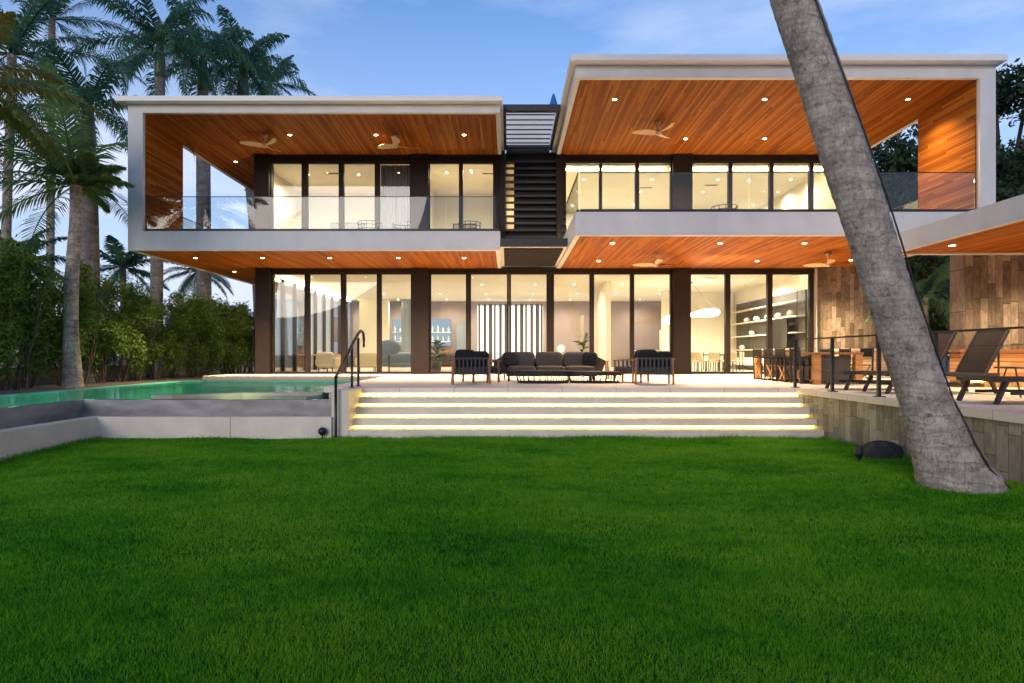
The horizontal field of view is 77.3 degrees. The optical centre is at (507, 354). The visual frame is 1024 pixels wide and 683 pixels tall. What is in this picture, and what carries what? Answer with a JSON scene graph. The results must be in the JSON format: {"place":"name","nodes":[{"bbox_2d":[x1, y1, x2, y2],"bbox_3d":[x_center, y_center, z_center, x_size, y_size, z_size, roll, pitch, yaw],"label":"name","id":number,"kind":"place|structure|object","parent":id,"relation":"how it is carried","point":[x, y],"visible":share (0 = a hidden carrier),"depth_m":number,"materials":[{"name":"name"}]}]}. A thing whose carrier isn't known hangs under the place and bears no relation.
{"place":"outdoors","nodes":[
{"label":"outdoors","id":0,"kind":"place"},
{"bbox_2d":[0,364,253,394],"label":"planting bed","id":1,"kind":"object","parent":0,"point":[44,387],"depth_m":21.33,"materials":[{"name":"green plant"}]},
{"bbox_2d":[0,248,23,357],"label":"shrub","id":2,"kind":"object","parent":1,"relation":"on","point":[10,327],"visible":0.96,"depth_m":16.57,"materials":[{"name":"green plant"}]},
{"bbox_2d":[0,234,65,390],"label":"shrub","id":3,"kind":"object","parent":1,"relation":"on","point":[23,274],"visible":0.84,"depth_m":17.27,"materials":[{"name":"green plant"}]},
{"bbox_2d":[0,227,67,366],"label":"palm tree","id":4,"kind":"object","parent":1,"relation":"on","point":[56,258],"visible":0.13,"depth_m":27.40,"materials":[{"name":"green plant"}]},
{"bbox_2d":[4,281,84,387],"bbox_3d":[-13.762,-0.908,18.394,2.341,3.846,2.398,0,0,12],"label":"shrub","id":5,"kind":"object","parent":1,"relation":"on","point":[47,344],"visible":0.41,"depth_m":18.16,"materials":[{"name":"green plant"}]},
{"bbox_2d":[0,8,114,183],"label":"palm tree","id":6,"kind":"object","parent":1,"relation":"on","point":[9,111],"visible":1,"depth_m":15.43,"materials":[{"name":"green plant"}]},
{"bbox_2d":[17,277,103,385],"bbox_3d":[-13.613,-0.681,19.461,2.039,3.363,2.061,0,0,36],"label":"shrub","id":7,"kind":"object","parent":1,"relation":"on","point":[82,302],"visible":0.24,"depth_m":19.47,"materials":[{"name":"green plant"}]},
{"bbox_2d":[0,56,135,387],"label":"palm tree","id":8,"kind":"object","parent":1,"relation":"on","point":[92,179],"visible":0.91,"depth_m":18.50,"materials":[{"name":"green plant"}]},
{"bbox_2d":[0,0,147,367],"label":"palm tree","id":9,"kind":"object","parent":1,"relation":"on","point":[16,50],"visible":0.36,"depth_m":23.86,"materials":[{"name":"green plant"}]},
{"bbox_2d":[10,0,138,365],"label":"palm tree","id":10,"kind":"object","parent":1,"relation":"on","point":[51,34],"visible":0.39,"depth_m":34.07,"materials":[{"name":"green plant"}]},
{"bbox_2d":[47,259,108,384],"bbox_3d":[-13.866,-1.012,20.608,1.845,4.038,2.551,0,0,1],"label":"shrub","id":11,"kind":"object","parent":1,"relation":"on","point":[85,271],"visible":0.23,"depth_m":20.64,"materials":[{"name":"green plant"}]},
{"bbox_2d":[0,38,194,381],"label":"palm tree","id":12,"kind":"object","parent":1,"relation":"on","point":[90,94],"visible":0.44,"depth_m":22.21,"materials":[{"name":"green plant"}]},
{"bbox_2d":[82,290,133,382],"bbox_3d":[-13.795,-0.617,21.529,1.974,3.244,2.022,0,0,-5],"label":"shrub","id":13,"kind":"object","parent":1,"relation":"on","point":[109,336],"visible":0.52,"depth_m":21.51,"materials":[{"name":"green plant"}]},
{"bbox_2d":[82,271,161,381],"bbox_3d":[-13.798,-0.960,22.706,2.389,3.939,2.415,0,0,30],"label":"shrub","id":14,"kind":"object","parent":1,"relation":"on","point":[123,318],"visible":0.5,"depth_m":22.61,"materials":[{"name":"green plant"}]},
{"bbox_2d":[0,362,253,386],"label":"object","id":15,"kind":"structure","parent":1,"relation":"on","point":[110,376],"depth_m":24.31,"materials":[{"name":"green plant"}]},
{"bbox_2d":[100,235,177,364],"bbox_3d":[-18.007,-2.270,30.026,4.867,6.742,4.398,0,0,0],"label":"palm tree","id":16,"kind":"object","parent":1,"relation":"on","point":[123,261],"visible":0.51,"depth_m":29.67,"materials":[{"name":"green plant"}]},
{"bbox_2d":[118,287,164,380],"bbox_3d":[-13.716,-0.825,23.726,1.669,3.652,2.307,0,0,-17],"label":"shrub","id":17,"kind":"object","parent":1,"relation":"on","point":[135,363],"visible":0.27,"depth_m":23.50,"materials":[{"name":"green plant"}]},
{"bbox_2d":[131,305,178,379],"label":"shrub","id":18,"kind":"object","parent":1,"relation":"on","point":[162,342],"visible":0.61,"depth_m":24.67,"materials":[{"name":"green plant"}]},
{"bbox_2d":[63,0,258,377],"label":"palm tree","id":19,"kind":"object","parent":1,"relation":"on","point":[159,32],"visible":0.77,"depth_m":26.69,"materials":[{"name":"green plant"}]},
{"bbox_2d":[154,294,197,378],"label":"shrub","id":20,"kind":"object","parent":1,"relation":"on","point":[176,322],"visible":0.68,"depth_m":25.68,"materials":[{"name":"green plant"}]},
{"bbox_2d":[167,290,217,377],"bbox_3d":[-13.301,-0.895,27.042,1.734,3.796,2.398,0,0,-44],"label":"shrub","id":21,"kind":"object","parent":1,"relation":"on","point":[197,316],"visible":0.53,"depth_m":26.80,"materials":[{"name":"green plant"}]},
{"bbox_2d":[163,264,233,300],"bbox_3d":[-17.660,-2.719,35.866,5.080,7.651,4.648,0,0,0],"label":"palm tree","id":22,"kind":"object","parent":1,"relation":"on","point":[186,286],"visible":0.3,"depth_m":35.83,"materials":[{"name":"green plant"}]},
{"bbox_2d":[177,291,234,375],"bbox_3d":[-13.839,-0.928,29.187,2.349,3.873,2.374,0,0,21],"label":"shrub","id":23,"kind":"object","parent":1,"relation":"on","point":[215,303],"visible":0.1,"depth_m":29.38,"materials":[{"name":"green plant"}]},
{"bbox_2d":[131,0,283,374],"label":"palm tree","id":24,"kind":"object","parent":1,"relation":"on","point":[203,218],"visible":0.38,"depth_m":30.73,"materials":[{"name":"green plant"}]},
{"bbox_2d":[186,296,230,376],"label":"shrub","id":25,"kind":"object","parent":1,"relation":"on","point":[216,350],"visible":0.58,"depth_m":27.88,"materials":[{"name":"green plant"}]},
{"bbox_2d":[205,297,249,374],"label":"shrub","id":26,"kind":"object","parent":1,"relation":"on","point":[235,312],"visible":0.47,"depth_m":30.09,"materials":[{"name":"green plant"}]},
{"bbox_2d":[217,300,253,373],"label":"shrub","id":27,"kind":"object","parent":1,"relation":"on","point":[244,351],"visible":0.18,"depth_m":32.31,"materials":[{"name":"green plant"}]},
{"bbox_2d":[230,304,253,372],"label":"shrub","id":28,"kind":"object","parent":1,"relation":"on","point":[250,339],"visible":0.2,"depth_m":33.50,"materials":[{"name":"green plant"}]},
{"bbox_2d":[186,4,310,373],"bbox_3d":[-13.773,-7.756,32.933,6.622,17.735,6.475,0,0,0],"label":"palm tree","id":29,"kind":"object","parent":1,"relation":"on","point":[266,42],"visible":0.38,"depth_m":32.73,"materials":[{"name":"green plant"}]},
{"bbox_2d":[236,52,316,95],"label":"palm tree","id":30,"kind":"object","parent":1,"relation":"on","point":[292,86],"visible":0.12,"depth_m":44.02,"materials":[{"name":"green plant"}]},
{"bbox_2d":[56,355,949,371],"bbox_3d":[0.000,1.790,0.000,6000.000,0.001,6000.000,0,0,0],"label":"ground","id":31,"kind":"structure","parent":0,"point":[944,363],"depth_m":134.78,"materials":[{"name":"green plant"}]},
{"bbox_2d":[0,416,331,460],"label":"garden wall","id":32,"kind":"structure","parent":31,"relation":"on","point":[18,440],"depth_m":12.90,"materials":[{"name":"concrete"}]},
{"bbox_2d":[0,381,355,428],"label":"swimming pool","id":33,"kind":"structure","parent":31,"relation":"on","point":[278,398],"depth_m":13.40,"materials":[{"name":"teal liquid"}]},
{"bbox_2d":[331,386,823,438],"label":"stone steps","id":34,"kind":"structure","parent":31,"relation":"on","point":[532,415],"depth_m":13.62,"materials":[{"name":"stone"}]},
{"bbox_2d":[334,329,364,436],"bbox_3d":[-3.450,0.524,14.092,0.120,2.251,2.520,0,0,0],"label":"handrail","id":35,"kind":"object","parent":34,"relation":"on","point":[340,368],"visible":0.94,"depth_m":14.12,"materials":[{"name":"black metal"}]},
{"bbox_2d":[798,394,1023,484],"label":"retaining wall","id":36,"kind":"structure","parent":31,"relation":"on","point":[1000,444],"depth_m":10.77,"materials":[{"name":"stone"}]},
{"bbox_2d":[905,255,949,360],"bbox_3d":[14.897,-1.107,20.907,4.048,6.095,4.021,0,0,0],"label":"tree","id":37,"kind":"object","parent":31,"relation":"on","point":[937,322],"visible":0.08,"depth_m":21.09,"materials":[{"name":"green plant"}]},
{"bbox_2d":[872,128,996,275],"bbox_3d":[21.274,-4.803,33.385,9.513,13.486,10.006,0,0,0],"label":"tree","id":38,"kind":"object","parent":31,"relation":"on","point":[901,189],"visible":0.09,"depth_m":31.09,"materials":[{"name":"green plant"}]},
{"bbox_2d":[907,58,1023,208],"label":"tree","id":39,"kind":"object","parent":31,"relation":"on","point":[1009,91],"visible":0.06,"depth_m":29.95,"materials":[{"name":"green plant"}]},
{"bbox_2d":[996,138,1023,201],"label":"tree","id":40,"kind":"object","parent":31,"relation":"on","point":[1008,171],"visible":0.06,"depth_m":25.45,"materials":[{"name":"green plant"}]},
{"bbox_2d":[0,433,1023,682],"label":"lawn","id":41,"kind":"structure","parent":0,"point":[474,645],"depth_m":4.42,"materials":[{"name":"plant"}]},
{"bbox_2d":[862,440,903,458],"bbox_3d":[6.120,1.573,10.452,0.751,0.361,0.531,0,0,0],"label":"rock","id":42,"kind":"object","parent":41,"relation":"on","point":[875,449],"visible":0.77,"depth_m":10.29,"materials":[{"name":"grey stone"}]},
{"bbox_2d":[770,0,1009,494],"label":"palm tree","id":43,"kind":"object","parent":41,"relation":"on","point":[945,454],"visible":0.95,"depth_m":7.67,"materials":[{"name":"grey plant"}]},
{"bbox_2d":[0,0,1023,354],"label":"sky","id":44,"kind":"structure","parent":0,"point":[519,51],"materials":[{"name":"blue"}]},
{"bbox_2d":[202,374,1023,423],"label":"terrace","id":45,"kind":"structure","parent":0,"point":[1008,408],"depth_m":14.83,"materials":[{"name":"stone"}]},
{"bbox_2d":[451,349,490,384],"bbox_3d":[-0.951,0.295,16.254,0.970,0.873,0.811,0,0,-7],"label":"armchair","id":46,"kind":"object","parent":45,"relation":"on","point":[468,362],"visible":1,"depth_m":15.93,"materials":[{"name":"black fabric"}]},
{"bbox_2d":[514,370,571,383],"bbox_3d":[0.920,0.563,16.750,1.520,0.332,1.000,0,0,0],"label":"coffee table","id":47,"kind":"object","parent":45,"relation":"on","point":[543,372],"visible":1,"depth_m":16.41,"materials":[{"name":"black wood"}]},
{"bbox_2d":[493,352,605,380],"bbox_3d":[1.200,0.318,18.103,3.267,0.824,0.906,0,0,0],"label":"sofa","id":48,"kind":"object","parent":45,"relation":"on","point":[510,363],"visible":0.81,"depth_m":18.26,"materials":[{"name":"fabric"}]},
{"bbox_2d":[115,54,1007,373],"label":"house","id":49,"kind":"structure","parent":45,"relation":"on","point":[547,196],"depth_m":23.66,"materials":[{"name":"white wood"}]},
{"bbox_2d":[275,275,281,371],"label":"side window","id":50,"kind":"structure","parent":49,"relation":"in","point":[278,281],"depth_m":26.18,"materials":[{"name":"white"}]},
{"bbox_2d":[270,162,304,228],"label":"window","id":51,"kind":"structure","parent":49,"relation":"in","point":[271,163],"depth_m":24.54,"materials":[{"name":"brown metal"}]},
{"bbox_2d":[282,277,293,371],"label":"side window","id":52,"kind":"structure","parent":49,"relation":"in","point":[287,286],"depth_m":27.25,"materials":[{"name":"clear glass"}]},
{"bbox_2d":[272,273,306,373],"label":"window","id":53,"kind":"structure","parent":49,"relation":"in","point":[273,274],"depth_m":24.54,"materials":[{"name":"brown metal"}]},
{"bbox_2d":[293,283,304,371],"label":"side window","id":54,"kind":"structure","parent":49,"relation":"in","point":[299,290],"depth_m":28.83,"materials":[{"name":"white"}]},
{"bbox_2d":[311,289,314,369],"bbox_3d":[-9.380,-1.250,30.410,0.020,3.940,1.380,0,0,0],"label":"curtain","id":55,"kind":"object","parent":49,"relation":"in","point":[312,290],"depth_m":30.74,"materials":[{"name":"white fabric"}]},
{"bbox_2d":[315,290,323,369],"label":"side window","id":56,"kind":"structure","parent":49,"relation":"in","point":[319,296],"depth_m":31.88,"materials":[{"name":"white"}]},
{"bbox_2d":[305,162,340,228],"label":"window","id":57,"kind":"structure","parent":49,"relation":"in","point":[306,163],"depth_m":24.54,"materials":[{"name":"brown metal"}]},
{"bbox_2d":[307,273,342,373],"bbox_3d":[-7.015,-1.204,24.620,1.378,3.868,0.160,0,0,0],"label":"window","id":58,"kind":"structure","parent":49,"relation":"in","point":[308,274],"depth_m":24.54,"materials":[{"name":"brown metal"}]},
{"bbox_2d":[315,352,340,371],"bbox_3d":[-7.575,0.298,27.168,1.010,0.856,0.867,0,0,18],"label":"lounge chair","id":59,"kind":"object","parent":49,"relation":"on","point":[327,360],"visible":0.9,"depth_m":26.79,"materials":[{"name":"beige fabric"}]},
{"bbox_2d":[324,293,331,368],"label":"side window","id":60,"kind":"structure","parent":49,"relation":"in","point":[327,298],"depth_m":33.29,"materials":[{"name":"white fabric"}]},
{"bbox_2d":[332,294,338,368],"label":"side window","id":61,"kind":"structure","parent":49,"relation":"in","point":[335,300],"depth_m":34.84,"materials":[{"name":"white"}]},
{"bbox_2d":[347,301,351,367],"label":"side window","id":62,"kind":"structure","parent":49,"relation":"in","point":[349,304],"depth_m":37.92,"materials":[{"name":"white"}]},
{"bbox_2d":[341,162,376,228],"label":"window","id":63,"kind":"structure","parent":49,"relation":"in","point":[342,163],"depth_m":24.54,"materials":[{"name":"brown metal"}]},
{"bbox_2d":[343,273,378,373],"bbox_3d":[-5.635,-1.204,24.620,1.370,3.868,0.160,0,0,0],"label":"window","id":64,"kind":"structure","parent":49,"relation":"in","point":[344,274],"depth_m":24.54,"materials":[{"name":"brown metal"}]},
{"bbox_2d":[355,352,376,370],"bbox_3d":[-6.269,0.298,28.468,1.010,0.856,0.867,0,0,-18],"label":"lounge chair","id":65,"kind":"object","parent":49,"relation":"on","point":[368,359],"visible":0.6,"depth_m":28.11,"materials":[{"name":"beige fabric"}]},
{"bbox_2d":[382,340,399,371],"bbox_3d":[-4.946,0.046,26.600,0.940,1.360,0.744,0,0,0],"label":"egg chair","id":66,"kind":"object","parent":49,"relation":"on","point":[390,347],"visible":0.78,"depth_m":26.34,"materials":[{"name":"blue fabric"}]},
{"bbox_2d":[377,162,410,228],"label":"window","id":67,"kind":"structure","parent":49,"relation":"in","point":[378,163],"depth_m":24.54,"materials":[{"name":"brown metal"}]},
{"bbox_2d":[379,273,410,373],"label":"window","id":68,"kind":"structure","parent":49,"relation":"in","point":[380,274],"depth_m":24.55,"materials":[{"name":"brown metal"}]},
{"bbox_2d":[382,352,410,366],"bbox_3d":[-5.242,0.298,30.467,2.360,0.856,0.867,0,0,0],"label":"indoor sofa","id":69,"kind":"object","parent":49,"relation":"on","point":[400,359],"visible":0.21,"depth_m":30.08,"materials":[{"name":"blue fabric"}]},
{"bbox_2d":[392,319,453,366],"bbox_3d":[-5.166,-0.720,38.150,3.800,2.900,0.700,0,0,0],"label":"bar shelf","id":70,"kind":"object","parent":49,"relation":"on","point":[445,324],"visible":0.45,"depth_m":38.45,"materials":[{"name":"white ceramic"}]},
{"bbox_2d":[431,340,448,371],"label":"potted plant","id":71,"kind":"object","parent":49,"relation":"on","point":[435,366],"visible":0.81,"depth_m":26.36,"materials":[{"name":"green plant"}]},
{"bbox_2d":[431,352,454,365],"bbox_3d":[-2.756,0.298,31.467,2.560,0.856,0.867,0,0,0],"label":"indoor sofa","id":72,"kind":"object","parent":49,"relation":"on","point":[445,360],"visible":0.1,"depth_m":31.07,"materials":[{"name":"beige fabric"}]},
{"bbox_2d":[429,162,460,228],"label":"window","id":73,"kind":"structure","parent":49,"relation":"in","point":[459,163],"depth_m":24.54,"materials":[{"name":"brown metal"}]},
{"bbox_2d":[429,273,467,373],"bbox_3d":[-2.268,-1.204,24.620,1.493,3.868,0.160,0,0,0],"label":"window","id":74,"kind":"structure","parent":49,"relation":"in","point":[430,274],"depth_m":24.54,"materials":[{"name":"brown metal"}]},
{"bbox_2d":[461,162,499,230],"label":"window","id":75,"kind":"structure","parent":49,"relation":"in","point":[496,165],"depth_m":24.54,"materials":[{"name":"brown metal"}]},
{"bbox_2d":[468,273,508,373],"bbox_3d":[-0.740,-1.204,24.620,1.551,3.868,0.160,0,0,0],"label":"window","id":76,"kind":"structure","parent":49,"relation":"in","point":[469,274],"depth_m":24.54,"materials":[{"name":"brown metal"}]},
{"bbox_2d":[509,273,549,351],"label":"window","id":77,"kind":"structure","parent":49,"relation":"in","point":[547,274],"depth_m":24.54,"materials":[{"name":"brown metal"}]},
{"bbox_2d":[550,273,591,351],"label":"window","id":78,"kind":"structure","parent":49,"relation":"in","point":[551,274],"depth_m":24.54,"materials":[{"name":"brown metal"}]},
{"bbox_2d":[563,162,600,236],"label":"window","id":79,"kind":"structure","parent":49,"relation":"in","point":[564,163],"depth_m":24.54,"materials":[{"name":"brown metal"}]},
{"bbox_2d":[592,273,631,373],"bbox_3d":[3.993,-1.204,24.620,1.541,3.868,0.160,0,0,0],"label":"window","id":80,"kind":"structure","parent":49,"relation":"in","point":[593,274],"depth_m":24.54,"materials":[{"name":"brown metal"}]},
{"bbox_2d":[601,162,636,208],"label":"window","id":81,"kind":"structure","parent":49,"relation":"in","point":[635,163],"depth_m":24.54,"materials":[{"name":"clear glass"}]},
{"bbox_2d":[632,273,671,357],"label":"window","id":82,"kind":"structure","parent":49,"relation":"in","point":[670,274],"depth_m":24.54,"materials":[{"name":"brown metal"}]},
{"bbox_2d":[632,120,674,137],"bbox_3d":[5.033,-7.440,21.142,1.475,0.460,1.278,0,0,38],"label":"ceiling fan","id":83,"kind":"object","parent":49,"relation":"hanging from","point":[649,131],"visible":1,"depth_m":20.97,"materials":[{"name":"brown wood"}]},
{"bbox_2d":[637,162,671,208],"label":"window","id":84,"kind":"structure","parent":49,"relation":"in","point":[670,163],"depth_m":24.54,"materials":[{"name":"brown metal"}]},
{"bbox_2d":[661,282,719,323],"bbox_3d":[8.100,-2.309,28.400,2.568,1.866,1.566,0,0,0],"label":"chandelier","id":85,"kind":"object","parent":49,"relation":"hanging from","point":[701,313],"visible":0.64,"depth_m":28.12,"materials":[{"name":"white glass"}]},
{"bbox_2d":[691,273,727,373],"bbox_3d":[7.697,-1.204,24.620,1.474,3.868,0.160,0,0,0],"label":"window","id":86,"kind":"structure","parent":49,"relation":"in","point":[725,274],"depth_m":24.54,"materials":[{"name":"brown metal"}]},
{"bbox_2d":[728,273,769,373],"bbox_3d":[9.244,-1.204,24.620,1.608,3.868,0.160,0,0,0],"label":"window","id":87,"kind":"structure","parent":49,"relation":"in","point":[729,274],"depth_m":24.54,"materials":[{"name":"brown metal"}]},
{"bbox_2d":[730,162,771,208],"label":"window","id":88,"kind":"structure","parent":49,"relation":"in","point":[731,163],"depth_m":24.55,"materials":[{"name":"brown metal"}]},
{"bbox_2d":[731,289,806,370],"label":"wall unit","id":89,"kind":"structure","parent":49,"relation":"on","point":[787,329],"depth_m":27.70,"materials":[{"name":"white wood"}]},
{"bbox_2d":[770,273,813,355],"bbox_3d":[10.887,-1.204,24.620,1.666,3.868,0.160,0,0,0],"label":"window","id":90,"kind":"structure","parent":49,"relation":"in","point":[810,275],"depth_m":24.54,"materials":[{"name":"brown metal"}]},
{"bbox_2d":[772,162,811,208],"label":"window","id":91,"kind":"structure","parent":49,"relation":"in","point":[809,163],"depth_m":24.54,"materials":[{"name":"brown metal"}]},
{"bbox_2d":[803,252,852,266],"bbox_3d":[10.580,-3.090,20.818,1.278,0.460,1.475,0,0,-6],"label":"ceiling fan","id":92,"kind":"object","parent":49,"relation":"hanging from","point":[829,263],"visible":1,"depth_m":20.83,"materials":[{"name":"brown wood"}]},
{"bbox_2d":[567,371,621,382],"bbox_3d":[2.280,0.578,16.900,1.480,0.302,1.000,0,0,0],"label":"coffee table","id":93,"kind":"object","parent":45,"relation":"on","point":[594,373],"visible":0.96,"depth_m":16.54,"materials":[{"name":"black wood"}]},
{"bbox_2d":[612,350,648,382],"bbox_3d":[3.346,0.295,17.352,0.811,0.873,0.970,0,0,24],"label":"armchair","id":94,"kind":"object","parent":45,"relation":"on","point":[625,369],"visible":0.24,"depth_m":16.99,"materials":[{"name":"brown wood"}]},
{"bbox_2d":[632,349,674,384],"bbox_3d":[3.650,0.295,16.154,0.970,0.873,0.811,0,0,6],"label":"armchair","id":95,"kind":"object","parent":45,"relation":"on","point":[650,362],"visible":1,"depth_m":15.82,"materials":[{"name":"black fabric"}]},
{"bbox_2d":[753,348,778,379],"bbox_3d":[7.631,0.274,18.950,0.558,0.929,0.620,0,0,0],"label":"directors chair","id":96,"kind":"object","parent":45,"relation":"on","point":[757,353],"visible":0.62,"depth_m":18.94,"materials":[{"name":"brown wood"}]},
{"bbox_2d":[763,348,789,380],"bbox_3d":[7.631,0.274,18.150,0.558,0.929,0.620,0,0,0],"label":"directors chair","id":97,"kind":"object","parent":45,"relation":"on","point":[767,353],"visible":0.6,"depth_m":18.14,"materials":[{"name":"brown wood"}]},
{"bbox_2d":[775,348,803,381],"bbox_3d":[7.631,0.274,17.350,0.558,0.929,0.620,0,0,0],"label":"directors chair","id":98,"kind":"object","parent":45,"relation":"on","point":[779,353],"visible":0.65,"depth_m":17.27,"materials":[{"name":"brown wood"}]},
{"bbox_2d":[789,347,811,383],"bbox_3d":[7.631,0.274,16.450,0.558,0.929,0.620,0,0,0],"label":"directors chair","id":99,"kind":"object","parent":45,"relation":"on","point":[798,356],"visible":0.7,"depth_m":16.55,"materials":[{"name":"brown wood"}]},
{"bbox_2d":[755,352,863,383],"bbox_3d":[8.250,0.330,17.900,1.240,0.800,3.900,0,0,0],"label":"dining table","id":100,"kind":"object","parent":45,"relation":"on","point":[819,368],"visible":0.56,"depth_m":16.12,"materials":[{"name":"brown wood"}]},
{"bbox_2d":[834,349,887,370],"bbox_3d":[12.325,0.220,21.200,2.650,0.860,1.000,0,0,0],"label":"outdoor counter","id":101,"kind":"object","parent":45,"relation":"on","point":[869,362],"visible":0.02,"depth_m":20.75,"materials":[{"name":"wood"}]},
{"bbox_2d":[825,332,956,389],"bbox_3d":[8.090,0.128,13.590,2.329,1.225,0.845,0,0,0],"label":"sun lounger","id":102,"kind":"object","parent":45,"relation":"on","point":[945,340],"visible":0.39,"depth_m":13.23,"materials":[{"name":"brown metal"}]},
{"bbox_2d":[862,261,949,330],"bbox_3d":[11.104,-0.887,17.546,3.080,3.534,3.047,0,0,-30],"label":"palm tree","id":103,"kind":"object","parent":45,"relation":"on","point":[939,277],"visible":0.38,"depth_m":17.23,"materials":[{"name":"green plant"}]},
{"bbox_2d":[793,326,1023,397],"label":"terrace railing","id":104,"kind":"object","parent":45,"relation":"on","point":[878,365],"visible":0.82,"depth_m":11.17,"materials":[{"name":"black metal"}]},
{"bbox_2d":[862,329,1009,393],"bbox_3d":[8.240,0.128,12.390,2.329,1.225,0.845,0,0,0],"label":"sun lounger","id":105,"kind":"object","parent":45,"relation":"on","point":[996,339],"visible":0.72,"depth_m":12.28,"materials":[{"name":"brown metal"}]},
{"bbox_2d":[897,194,1023,387],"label":"pavilion","id":106,"kind":"structure","parent":45,"relation":"on","point":[986,253],"depth_m":14.36,"materials":[{"name":"brown wood"}]},
{"bbox_2d":[948,349,1023,381],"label":"slatted bench","id":107,"kind":"object","parent":106,"relation":"attached to","point":[1011,357],"visible":0.47,"depth_m":14.00,"materials":[{"name":"brown wood"}]},
{"bbox_2d":[956,376,1023,404],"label":"sun lounger","id":108,"kind":"object","parent":45,"relation":"on","point":[1005,381],"visible":0.82,"depth_m":9.74,"materials":[{"name":"brown metal"}]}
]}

